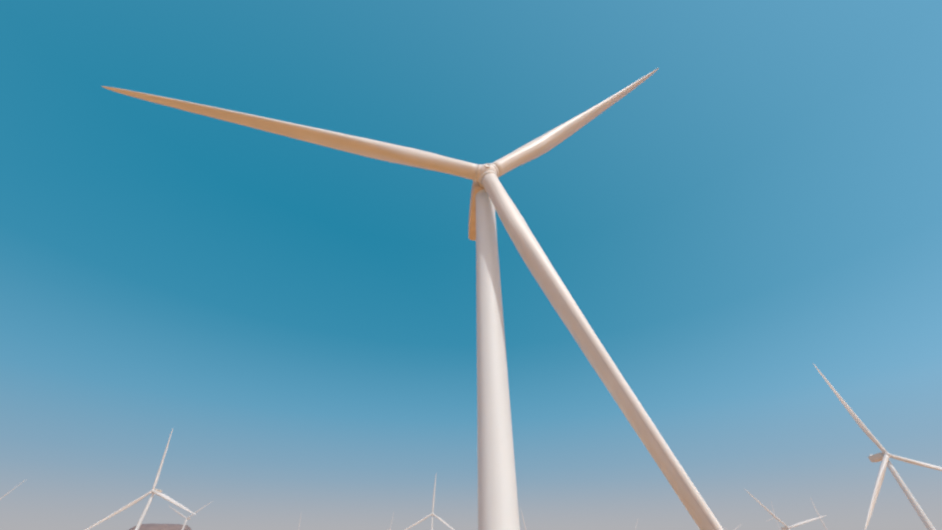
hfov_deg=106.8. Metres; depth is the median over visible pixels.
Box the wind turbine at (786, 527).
[747,491,826,529]
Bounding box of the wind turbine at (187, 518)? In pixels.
[169,502,210,529]
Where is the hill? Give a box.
[129,523,190,529]
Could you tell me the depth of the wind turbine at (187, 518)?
949.87 m
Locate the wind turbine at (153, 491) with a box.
[85,429,195,529]
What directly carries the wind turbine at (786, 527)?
on the ground
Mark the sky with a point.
(763, 207)
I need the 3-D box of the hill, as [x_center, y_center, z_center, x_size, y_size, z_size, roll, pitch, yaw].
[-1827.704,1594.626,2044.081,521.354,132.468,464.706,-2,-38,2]
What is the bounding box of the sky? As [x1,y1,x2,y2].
[0,0,941,529]
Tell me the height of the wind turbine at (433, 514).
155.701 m
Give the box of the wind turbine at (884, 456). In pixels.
[813,363,941,529]
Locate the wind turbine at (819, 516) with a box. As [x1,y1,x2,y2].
[810,498,826,529]
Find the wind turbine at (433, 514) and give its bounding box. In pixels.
[405,477,453,529]
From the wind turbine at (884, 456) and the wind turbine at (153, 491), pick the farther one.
the wind turbine at (153, 491)
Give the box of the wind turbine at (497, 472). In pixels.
[101,68,722,529]
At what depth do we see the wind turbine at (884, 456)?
240.78 m
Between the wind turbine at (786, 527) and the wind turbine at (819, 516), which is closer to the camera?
the wind turbine at (786, 527)
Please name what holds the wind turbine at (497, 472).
on the ground

